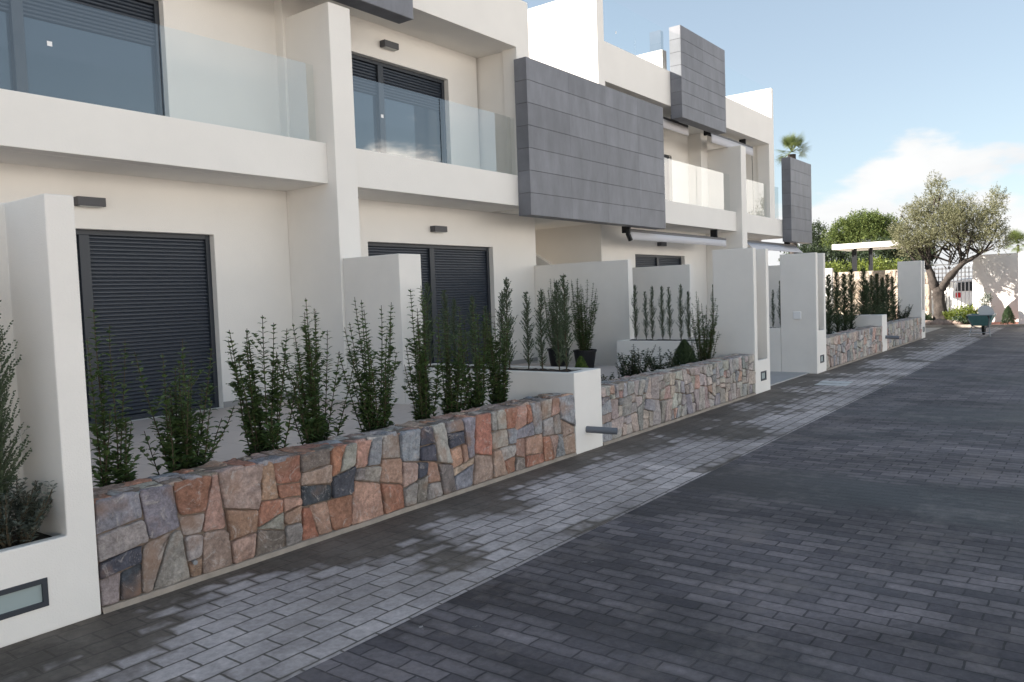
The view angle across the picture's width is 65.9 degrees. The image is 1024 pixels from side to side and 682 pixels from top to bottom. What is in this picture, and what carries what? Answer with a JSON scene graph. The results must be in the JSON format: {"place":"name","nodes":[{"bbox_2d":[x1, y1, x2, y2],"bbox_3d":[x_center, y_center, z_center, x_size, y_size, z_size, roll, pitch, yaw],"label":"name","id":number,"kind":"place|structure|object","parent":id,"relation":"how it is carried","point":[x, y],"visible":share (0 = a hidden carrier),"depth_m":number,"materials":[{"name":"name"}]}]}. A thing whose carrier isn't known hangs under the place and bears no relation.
{"place":"outdoors","nodes":[
{"label":"outdoors","id":0,"kind":"place"},
{"bbox_2d":[83,308,141,486],"bbox_3d":[-2.378,0.441,4.684,0.317,1.281,0.278,-3,3,-20],"label":"leafy shrub","id":1,"kind":"object","parent":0,"point":[107,468],"visible":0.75,"depth_m":4.69,"materials":[{"name":"green plant"}]},
{"bbox_2d":[131,339,238,474],"bbox_3d":[-2.083,0.515,5.153,0.453,1.064,0.721,0,4,37],"label":"leafy shrub","id":2,"kind":"object","parent":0,"point":[179,428],"visible":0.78,"depth_m":5.08,"materials":[{"name":"green plant"}]},
{"bbox_2d":[222,315,303,455],"bbox_3d":[-1.786,0.410,5.663,0.438,1.192,0.463,-1,3,15],"label":"leafy shrub","id":3,"kind":"object","parent":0,"point":[261,438],"visible":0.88,"depth_m":5.60,"materials":[{"name":"green plant"}]},
{"bbox_2d":[276,298,357,444],"bbox_3d":[-1.508,0.327,5.987,0.381,1.303,0.658,0,4,37],"label":"leafy shrub","id":4,"kind":"object","parent":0,"point":[314,428],"visible":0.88,"depth_m":5.93,"materials":[{"name":"green plant"}]},
{"bbox_2d":[338,297,401,432],"bbox_3d":[-1.107,0.286,6.442,0.429,1.302,0.571,0,4,37],"label":"leafy shrub","id":5,"kind":"object","parent":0,"point":[368,411],"visible":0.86,"depth_m":6.39,"materials":[{"name":"green plant"}]},
{"bbox_2d":[401,288,444,419],"bbox_3d":[-0.763,0.210,6.866,0.393,1.382,0.367,0,4,37],"label":"leafy shrub","id":6,"kind":"object","parent":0,"point":[422,407],"visible":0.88,"depth_m":6.85,"materials":[{"name":"green plant"}]},
{"bbox_2d":[436,311,474,414],"bbox_3d":[-0.529,0.293,7.206,0.333,1.162,0.343,-1,3,14],"label":"leafy shrub","id":7,"kind":"object","parent":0,"point":[450,403],"visible":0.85,"depth_m":7.18,"materials":[{"name":"green plant"}]},
{"bbox_2d":[454,302,493,409],"bbox_3d":[-0.361,0.231,7.494,0.356,1.242,0.441,0,4,37],"label":"leafy shrub","id":8,"kind":"object","parent":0,"point":[477,398],"visible":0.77,"depth_m":7.49,"materials":[{"name":"green plant"}]},
{"bbox_2d":[481,311,512,403],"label":"leafy shrub","id":9,"kind":"object","parent":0,"point":[499,389],"visible":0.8,"depth_m":7.69,"materials":[{"name":"green plant"}]},
{"bbox_2d":[0,327,1003,681],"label":"pavement","id":10,"kind":"structure","parent":0,"point":[286,615],"depth_m":4.85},
{"bbox_2d":[0,193,100,647],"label":"gate pier","id":11,"kind":"structure","parent":10,"relation":"on","point":[49,578],"depth_m":4.07,"materials":[{"name":"white paint"}]},
{"bbox_2d":[0,300,31,518],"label":"slim conifer","id":12,"kind":"object","parent":11,"relation":"on","point":[8,459],"visible":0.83,"depth_m":4.03,"materials":[{"name":"green plant"}]},
{"bbox_2d":[0,477,57,548],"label":"grey shrub","id":13,"kind":"object","parent":11,"relation":"on","point":[27,517],"visible":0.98,"depth_m":3.96,"materials":[{"name":"green plant"}]},
{"bbox_2d":[93,393,576,613],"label":"stone wall","id":14,"kind":"structure","parent":10,"relation":"on","point":[156,535],"depth_m":5.23,"materials":[{"name":"stone"}]},
{"bbox_2d":[404,363,602,453],"bbox_3d":[-0.156,0.706,8.794,2.365,0.820,0.520,0,4,37],"label":"planter","id":15,"kind":"object","parent":10,"relation":"on","point":[582,386],"visible":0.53,"depth_m":8.15,"materials":[{"name":"white paint"}]},
{"bbox_2d":[420,282,437,366],"bbox_3d":[-0.994,-0.181,9.339,0.250,1.051,0.238,0,4,37],"label":"slim conifer","id":16,"kind":"object","parent":15,"relation":"on","point":[430,325],"visible":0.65,"depth_m":9.32,"materials":[{"name":"green plant"}]},
{"bbox_2d":[439,290,452,354],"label":"slim conifer","id":17,"kind":"object","parent":15,"relation":"on","point":[445,308],"visible":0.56,"depth_m":9.22,"materials":[{"name":"green plant"}]},
{"bbox_2d":[448,298,459,362],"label":"slim conifer","id":18,"kind":"object","parent":15,"relation":"on","point":[453,327],"visible":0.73,"depth_m":9.06,"materials":[{"name":"green plant"}]},
{"bbox_2d":[466,296,480,367],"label":"slim conifer","id":19,"kind":"object","parent":15,"relation":"on","point":[470,323],"visible":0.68,"depth_m":8.98,"materials":[{"name":"green plant"}]},
{"bbox_2d":[493,291,510,360],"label":"slim conifer","id":20,"kind":"object","parent":15,"relation":"on","point":[500,321],"visible":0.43,"depth_m":8.69,"materials":[{"name":"green"}]},
{"bbox_2d":[496,277,517,369],"bbox_3d":[-0.054,-0.175,8.625,0.250,1.051,0.238,0,4,35],"label":"slim conifer","id":21,"kind":"object","parent":15,"relation":"on","point":[506,294],"visible":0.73,"depth_m":8.61,"materials":[{"name":"green plant"}]},
{"bbox_2d":[519,291,536,368],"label":"slim conifer","id":22,"kind":"object","parent":15,"relation":"on","point":[526,321],"visible":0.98,"depth_m":8.52,"materials":[{"name":"green plant"}]},
{"bbox_2d":[532,289,549,370],"bbox_3d":[0.293,-0.103,8.321,0.201,0.907,0.204,-4,4,-25],"label":"slim conifer","id":23,"kind":"object","parent":15,"relation":"on","point":[540,332],"visible":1,"depth_m":8.32,"materials":[{"name":"green plant"}]},
{"bbox_2d":[546,280,563,370],"bbox_3d":[0.472,-0.146,8.292,0.236,0.989,0.224,0,4,34],"label":"slim conifer","id":24,"kind":"object","parent":15,"relation":"on","point":[558,330],"visible":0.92,"depth_m":8.28,"materials":[{"name":"green plant"}]},
{"bbox_2d":[555,273,577,370],"bbox_3d":[0.541,-0.172,8.184,0.227,1.051,0.245,-4,4,-35],"label":"slim conifer","id":25,"kind":"object","parent":15,"relation":"on","point":[563,300],"visible":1,"depth_m":8.15,"materials":[{"name":"green plant"}]},
{"bbox_2d":[586,426,617,434],"bbox_3d":[0.910,0.906,8.021,0.322,0.087,0.068,-1,3,13],"label":"drain pipe","id":26,"kind":"object","parent":15,"relation":"attached to","point":[601,430],"visible":1,"depth_m":8.00,"materials":[{"name":"grey metal"}]},
{"bbox_2d":[601,354,755,445],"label":"stone wall","id":27,"kind":"structure","parent":10,"relation":"on","point":[635,404],"depth_m":9.66,"materials":[{"name":"stone"}]},
{"bbox_2d":[712,248,769,393],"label":"gate pier","id":28,"kind":"structure","parent":10,"relation":"on","point":[740,286],"depth_m":12.04,"materials":[{"name":"white paint"}]},
{"bbox_2d":[780,252,826,373],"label":"gate pier","id":29,"kind":"structure","parent":10,"relation":"on","point":[802,290],"depth_m":14.52,"materials":[{"name":"white paint"}]},
{"bbox_2d":[780,314,886,351],"bbox_3d":[7.838,-0.194,19.334,2.365,0.860,0.500,0,4,37],"label":"planter","id":30,"kind":"object","parent":10,"relation":"on","point":[871,320],"visible":0.27,"depth_m":18.61,"materials":[{"name":"white paint"}]},
{"bbox_2d":[826,326,882,370],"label":"stone wall","id":31,"kind":"structure","parent":10,"relation":"on","point":[849,346],"depth_m":16.36,"materials":[{"name":"stone"}]},
{"bbox_2d":[887,317,921,349],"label":"stone wall","id":32,"kind":"structure","parent":10,"relation":"on","point":[907,330],"depth_m":20.46,"materials":[{"name":"stone"}]},
{"bbox_2d":[897,260,924,337],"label":"gate pier","id":33,"kind":"structure","parent":10,"relation":"on","point":[911,281],"depth_m":22.37,"materials":[{"name":"white paint"}]},
{"bbox_2d":[966,313,996,335],"bbox_3d":[13.377,-0.452,22.536,0.651,0.619,1.597,0,4,37],"label":"wheelbarrow","id":34,"kind":"object","parent":10,"relation":"on","point":[975,320],"visible":1,"depth_m":22.37,"materials":[{"name":"teal metal"}]},
{"bbox_2d":[978,305,994,314],"bbox_3d":[13.705,-0.883,22.822,0.435,0.300,0.080,0,4,37],"label":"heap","id":35,"kind":"object","parent":34,"relation":"in","point":[985,310],"visible":0.96,"depth_m":22.83,"materials":[{"name":"grey"}]},
{"bbox_2d":[283,314,1004,681],"bbox_3d":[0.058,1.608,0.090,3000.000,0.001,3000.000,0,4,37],"label":"ground","id":36,"kind":"structure","parent":0,"point":[721,466],"depth_m":6.83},
{"bbox_2d":[0,0,537,426],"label":"townhouse","id":37,"kind":"structure","parent":36,"relation":"on","point":[241,166],"depth_m":9.75,"materials":[{"name":"white paint"}]},
{"bbox_2d":[0,0,164,115],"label":"shutter door","id":38,"kind":"structure","parent":37,"relation":"in","point":[108,53],"depth_m":8.45,"materials":[{"name":"grey"}]},
{"bbox_2d":[73,196,105,207],"bbox_3d":[-4.430,-1.456,8.289,0.108,0.098,0.290,0,4,37],"label":"wall lamp","id":39,"kind":"object","parent":37,"relation":"attached to","point":[84,201],"visible":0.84,"depth_m":8.24,"materials":[{"name":"grey metal"}]},
{"bbox_2d":[76,229,218,424],"bbox_3d":[-4.545,-0.136,8.452,0.084,2.095,2.975,0,4,37],"label":"shutter door","id":40,"kind":"structure","parent":37,"relation":"in","point":[154,291],"depth_m":8.98,"materials":[{"name":"grey metal"}]},
{"bbox_2d":[380,39,398,50],"bbox_3d":[-1.817,-4.378,11.711,0.108,0.098,0.290,0,4,37],"label":"wall lamp","id":41,"kind":"object","parent":37,"relation":"attached to","point":[389,45],"visible":1,"depth_m":11.65,"materials":[{"name":"grey metal"}]},
{"bbox_2d":[352,54,446,162],"bbox_3d":[-1.976,-3.287,11.815,0.084,1.740,2.880,0,4,37],"label":"shutter door","id":42,"kind":"structure","parent":37,"relation":"in","point":[411,104],"depth_m":12.14,"materials":[{"name":"grey"}]},
{"bbox_2d":[368,242,492,364],"bbox_3d":[-1.277,-0.496,12.761,0.084,2.095,2.915,0,4,37],"label":"shutter door","id":43,"kind":"structure","parent":37,"relation":"in","point":[462,271],"depth_m":13.15,"materials":[{"name":"grey"}]},
{"bbox_2d":[89,398,461,487],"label":"terrace","id":44,"kind":"structure","parent":36,"relation":"on","point":[231,445],"depth_m":7.73,"materials":[{"name":"tile"}]},
{"bbox_2d":[343,254,422,403],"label":"garden wall","id":45,"kind":"structure","parent":36,"relation":"on","point":[374,283],"depth_m":9.44,"materials":[{"name":"white paint"}]},
{"bbox_2d":[534,260,633,365],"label":"garden wall","id":46,"kind":"structure","parent":36,"relation":"on","point":[612,284],"depth_m":13.97,"materials":[{"name":"white paint"}]},
{"bbox_2d":[510,363,665,380],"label":"terrace","id":47,"kind":"structure","parent":36,"relation":"on","point":[606,370],"depth_m":12.99,"materials":[{"name":"tile"}]},
{"bbox_2d":[547,347,568,365],"bbox_3d":[0.809,0.276,13.686,0.396,0.300,0.396,0,4,37],"label":"plant pot","id":48,"kind":"object","parent":47,"relation":"on","point":[552,356],"visible":0.44,"depth_m":13.56,"materials":[{"name":"black plastic"}]},
{"bbox_2d":[542,279,571,348],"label":"potted shrub","id":49,"kind":"object","parent":48,"relation":"in","point":[549,320],"visible":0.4,"depth_m":13.58,"materials":[{"name":"green plant"}]},
{"bbox_2d":[573,349,596,367],"bbox_3d":[1.211,0.294,13.106,0.396,0.300,0.396,0,4,37],"label":"plant pot","id":50,"kind":"object","parent":47,"relation":"on","point":[589,356],"visible":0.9,"depth_m":12.96,"materials":[{"name":"black plastic"}]},
{"bbox_2d":[567,278,599,350],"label":"potted shrub","id":51,"kind":"object","parent":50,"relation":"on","point":[583,340],"visible":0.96,"depth_m":13.00,"materials":[{"name":"green plant"}]},
{"bbox_2d":[494,0,811,336],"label":"townhouse","id":52,"kind":"structure","parent":36,"relation":"on","point":[604,156],"depth_m":16.62,"materials":[{"name":"white paint"}]},
{"bbox_2d":[635,254,681,266],"bbox_3d":[3.515,-1.018,19.079,0.084,2.085,2.610,0,4,37],"label":"shutter door","id":53,"kind":"structure","parent":52,"relation":"in","point":[640,260],"depth_m":18.96,"materials":[{"name":"grey metal"}]},
{"bbox_2d":[664,155,669,200],"bbox_3d":[2.941,-3.771,18.713,0.084,1.580,3.400,0,4,37],"label":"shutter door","id":54,"kind":"structure","parent":52,"relation":"in","point":[666,158],"depth_m":19.99,"materials":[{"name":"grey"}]},
{"bbox_2d":[622,226,725,246],"bbox_3d":[3.812,-2.404,17.990,0.239,0.445,5.139,0,4,37],"label":"awning","id":55,"kind":"object","parent":52,"relation":"attached to","point":[713,239],"visible":0.9,"depth_m":17.61,"materials":[{"name":"white metal"}]},
{"bbox_2d":[663,117,688,135],"bbox_3d":[3.473,-4.972,17.831,0.204,0.438,2.000,0,4,37],"label":"awning","id":56,"kind":"object","parent":52,"relation":"attached to","point":[674,125],"visible":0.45,"depth_m":18.01,"materials":[{"name":"white metal"}]},
{"bbox_2d":[703,130,753,213],"bbox_3d":[5.774,-4.410,20.873,0.204,2.066,2.937,0,4,37],"label":"awning","id":57,"kind":"object","parent":52,"relation":"attached to","point":[718,139],"visible":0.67,"depth_m":20.56,"materials":[{"name":"white metal"}]},
{"bbox_2d":[747,240,802,252],"bbox_3d":[7.503,-2.796,22.705,0.423,0.458,4.280,0,4,37],"label":"awning","id":58,"kind":"object","parent":52,"relation":"attached to","point":[784,247],"visible":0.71,"depth_m":22.59,"materials":[{"name":"white metal"}]},
{"bbox_2d":[632,264,693,337],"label":"garden wall","id":59,"kind":"structure","parent":36,"relation":"on","point":[672,277],"depth_m":15.94,"materials":[{"name":"white paint"}]},
{"bbox_2d":[617,338,714,366],"bbox_3d":[2.647,0.377,13.024,1.720,0.800,0.650,0,4,37],"label":"planter","id":60,"kind":"object","parent":36,"relation":"on","point":[641,344],"visible":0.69,"depth_m":12.96,"materials":[{"name":"white paint"}]},
{"bbox_2d":[631,285,639,339],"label":"slim conifer","id":61,"kind":"object","parent":60,"relation":"on","point":[634,307],"visible":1,"depth_m":13.34,"materials":[{"name":"green plant"}]},
{"bbox_2d":[642,291,650,340],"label":"slim conifer","id":62,"kind":"object","parent":60,"relation":"on","point":[645,314],"visible":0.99,"depth_m":13.28,"materials":[{"name":"green"}]},
{"bbox_2d":[647,286,656,338],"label":"slim conifer","id":63,"kind":"object","parent":60,"relation":"on","point":[652,319],"visible":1,"depth_m":13.13,"materials":[{"name":"green"}]},
{"bbox_2d":[656,286,665,337],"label":"slim conifer","id":64,"kind":"object","parent":60,"relation":"on","point":[661,318],"visible":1,"depth_m":13.10,"materials":[{"name":"green"}]},
{"bbox_2d":[665,287,673,337],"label":"slim conifer","id":65,"kind":"object","parent":60,"relation":"on","point":[669,314],"visible":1,"depth_m":12.96,"materials":[{"name":"green"}]},
{"bbox_2d":[676,283,685,339],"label":"slim conifer","id":66,"kind":"object","parent":60,"relation":"on","point":[680,321],"visible":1,"depth_m":12.87,"materials":[{"name":"green plant"}]},
{"bbox_2d":[684,292,691,340],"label":"slim conifer","id":67,"kind":"object","parent":60,"relation":"on","point":[688,316],"visible":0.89,"depth_m":12.76,"materials":[{"name":"green"}]},
{"bbox_2d":[695,326,781,371],"bbox_3d":[4.512,0.151,15.490,1.710,0.840,0.590,0,4,37],"label":"planter","id":68,"kind":"object","parent":36,"relation":"on","point":[775,348],"visible":0.2,"depth_m":14.81,"materials":[{"name":"white paint"}]},
{"bbox_2d":[768,265,779,325],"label":"garden wall","id":69,"kind":"structure","parent":36,"relation":"on","point":[774,275],"depth_m":20.02,"materials":[{"name":"white paint"}]},
{"bbox_2d":[774,131,810,253],"bbox_3d":[10.788,-4.309,30.404,1.499,7.625,1.494,0,4,37],"label":"palm tree","id":70,"kind":"object","parent":36,"relation":"on","point":[791,141],"visible":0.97,"depth_m":30.18,"materials":[{"name":"green plant"}]},
{"bbox_2d":[801,220,836,256],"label":"dark tree","id":71,"kind":"object","parent":36,"relation":"on","point":[817,239],"visible":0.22,"depth_m":47.57,"materials":[{"name":"green plant"}]},
{"bbox_2d":[778,242,900,271],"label":"dark tree","id":72,"kind":"object","parent":36,"relation":"on","point":[837,255],"visible":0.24,"depth_m":41.58,"materials":[{"name":"green plant"}]},
{"bbox_2d":[819,208,903,251],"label":"pine tree","id":73,"kind":"object","parent":36,"relation":"on","point":[868,226],"visible":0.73,"depth_m":44.04,"materials":[{"name":"green plant"}]},
{"bbox_2d":[825,254,903,272],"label":"bright bush","id":74,"kind":"object","parent":36,"relation":"on","point":[883,265],"visible":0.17,"depth_m":37.03,"materials":[{"name":"green plant"}]},
{"bbox_2d":[833,270,897,317],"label":"stone wall","id":75,"kind":"structure","parent":36,"relation":"on","point":[881,273],"depth_m":30.77,"materials":[{"name":"beige stone"}]},
{"bbox_2d":[832,240,923,271],"bbox_3d":[15.006,-2.374,32.320,2.950,3.240,2.600,0,4,37],"label":"canopy","id":76,"kind":"object","parent":36,"relation":"on","point":[870,247],"visible":0.48,"depth_m":31.68,"materials":[{"name":"white"}]},
{"bbox_2d":[871,232,938,266],"bbox_3d":[19.069,-3.264,38.238,3.153,4.092,2.851,0,4,37],"label":"dark tree","id":77,"kind":"object","parent":36,"relation":"on","point":[888,253],"visible":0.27,"depth_m":37.79,"materials":[{"name":"green plant"}]},
{"bbox_2d":[932,282,954,313],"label":"garden wall","id":78,"kind":"structure","parent":36,"relation":"on","point":[951,292],"depth_m":37.98,"materials":[{"name":"white"}]},
{"bbox_2d":[952,278,971,308],"bbox_3d":[20.873,-1.844,32.851,4.326,1.700,1.750,0,4,37],"label":"parked car","id":79,"kind":"object","parent":36,"relation":"on","point":[959,294],"visible":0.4,"depth_m":33.24,"materials":[{"name":"white paint"}]},
{"bbox_2d":[925,324,1023,327],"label":"kerb","id":80,"kind":"structure","parent":36,"relation":"on","point":[991,325],"depth_m":26.94,"materials":[{"name":"concrete"}]},
{"bbox_2d":[963,322,1017,324],"bbox_3d":[16.085,-0.592,28.254,4.700,0.080,2.400,0,4,37],"label":"planting bed","id":81,"kind":"object","parent":36,"relation":"on","point":[1000,322],"visible":0.11,"depth_m":27.46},
{"bbox_2d":[925,272,931,320],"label":"stone wall","id":82,"kind":"structure","parent":81,"relation":"on","point":[928,300],"depth_m":29.60,"materials":[{"name":"beige"}]},
{"bbox_2d":[930,263,972,279],"bbox_3d":[22.226,-2.506,37.085,5.000,2.450,0.100,0,4,37],"label":"white fence","id":83,"kind":"object","parent":82,"relation":"on","point":[952,268],"visible":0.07,"depth_m":37.80,"materials":[{"name":"metal"}]},
{"bbox_2d":[932,266,972,320],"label":"metal gate","id":84,"kind":"structure","parent":82,"relation":"attached to","point":[961,281],"depth_m":29.33,"materials":[{"name":"grey metal"}]},
{"bbox_2d":[885,171,1014,320],"bbox_3d":[15.380,-3.231,27.822,3.996,5.536,3.601,0,4,37],"label":"olive tree","id":85,"kind":"object","parent":81,"relation":"on","point":[952,218],"visible":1,"depth_m":27.58,"materials":[{"name":"green plant"}]},
{"bbox_2d":[952,303,978,323],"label":"bush","id":86,"kind":"object","parent":81,"relation":"on","point":[968,309],"visible":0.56,"depth_m":27.34,"materials":[{"name":"green plant"}]},
{"bbox_2d":[972,253,1017,321],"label":"boundary wall","id":87,"kind":"structure","parent":81,"relation":"on","point":[995,276],"depth_m":28.20,"materials":[{"name":"white paint"}]},
{"bbox_2d":[1000,306,1015,323],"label":"cone conifer","id":88,"kind":"object","parent":81,"relation":"on","point":[1007,315],"visible":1,"depth_m":26.41,"materials":[{"name":"green"}]},
{"bbox_2d":[1001,228,1023,252],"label":"palm tree","id":89,"kind":"object","parent":36,"relation":"on","point":[1017,235],"visible":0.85,"depth_m":50.21,"materials":[{"name":"green plant"}]},
{"bbox_2d":[1018,251,1023,323],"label":"boundary wall","id":90,"kind":"structure","parent":36,"relation":"on","point":[1020,287],"depth_m":26.43,"materials":[{"name":"white paint"}]},
{"bbox_2d":[284,327,1023,681],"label":"road","id":91,"kind":"structure","parent":0,"point":[876,535],"depth_m":4.41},
{"bbox_2d":[522,0,1023,280],"label":"sky","id":92,"kind":"structure","parent":0,"point":[886,95],"materials":[{"name":"blue"}]},
{"bbox_2d":[770,371,808,385],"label":"path","id":93,"kind":"structure","parent":0,"point":[777,377],"depth_m":14.01,"materials":[{"name":"concrete"}]},
{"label":"soil bed","id":94,"kind":"structure","parent":0,"visible":0},
{"bbox_2d":[825,272,840,334],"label":"slim conifer","id":95,"kind":"object","parent":94,"relation":"on","point":[829,299],"visible":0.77,"depth_m":17.04,"materials":[{"name":"green plant"}]},
{"bbox_2d":[829,271,845,331],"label":"slim conifer","id":96,"kind":"object","parent":94,"relation":"on","point":[836,279],"visible":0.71,"depth_m":17.52,"materials":[{"name":"green plant"}]},
{"bbox_2d":[835,273,857,330],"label":"slim conifer","id":97,"kind":"object","parent":94,"relation":"on","point":[844,297],"visible":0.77,"depth_m":18.03,"materials":[{"name":"green plant"}]},
{"bbox_2d":[842,269,862,329],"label":"slim conifer","id":98,"kind":"object","parent":94,"relation":"on","point":[852,287],"visible":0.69,"depth_m":18.50,"materials":[{"name":"green plant"}]},
{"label":"soil bed","id":99,"kind":"structure","parent":0,"visible":0},
{"bbox_2d":[614,344,655,376],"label":"leafy shrub","id":100,"kind":"object","parent":99,"relation":"on","point":[633,369],"visible":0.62,"depth_m":9.94,"materials":[{"name":"green plant"}]},
{"bbox_2d":[646,346,677,371],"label":"leafy shrub","id":101,"kind":"object","parent":99,"relation":"on","point":[652,367],"visible":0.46,"depth_m":10.56,"materials":[{"name":"green plant"}]},
{"bbox_2d":[671,339,697,366],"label":"cone conifer","id":102,"kind":"object","parent":99,"relation":"on","point":[685,353],"visible":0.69,"depth_m":11.07,"materials":[{"name":"green plant"}]},
{"bbox_2d":[684,294,720,361],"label":"leafy shrub","id":103,"kind":"object","parent":99,"relation":"on","point":[702,354],"visible":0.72,"depth_m":11.64,"materials":[{"name":"green plant"}]},
{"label":"soil bed","id":104,"kind":"structure","parent":0,"visible":0},
{"bbox_2d":[856,268,873,314],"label":"slim conifer","id":105,"kind":"object","parent":104,"relation":"on","point":[863,291],"visible":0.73,"depth_m":19.42,"materials":[{"name":"green plant"}]},
{"bbox_2d":[867,274,883,314],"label":"slim conifer","id":106,"kind":"object","parent":104,"relation":"on","point":[872,284],"visible":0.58,"depth_m":20.09,"materials":[{"name":"green plant"}]},
{"bbox_2d":[872,273,886,313],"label":"slim conifer","id":107,"kind":"object","parent":104,"relation":"on","point":[879,289],"visible":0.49,"depth_m":20.47,"materials":[{"name":"green plant"}]},
{"bbox_2d":[878,277,889,317],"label":"slim conifer","id":108,"kind":"object","parent":104,"relation":"on","point":[885,298],"visible":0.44,"depth_m":21.00,"materials":[{"name":"green plant"}]},
{"bbox_2d":[884,274,896,321],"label":"slim conifer","id":109,"kind":"object","parent":104,"relation":"on","point":[887,281],"visible":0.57,"depth_m":21.52,"materials":[{"name":"green plant"}]},
{"bbox_2d":[889,276,900,320],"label":"slim conifer","id":110,"kind":"object","parent":104,"relation":"on","point":[892,287],"visible":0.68,"depth_m":22.01,"materials":[{"name":"green plant"}]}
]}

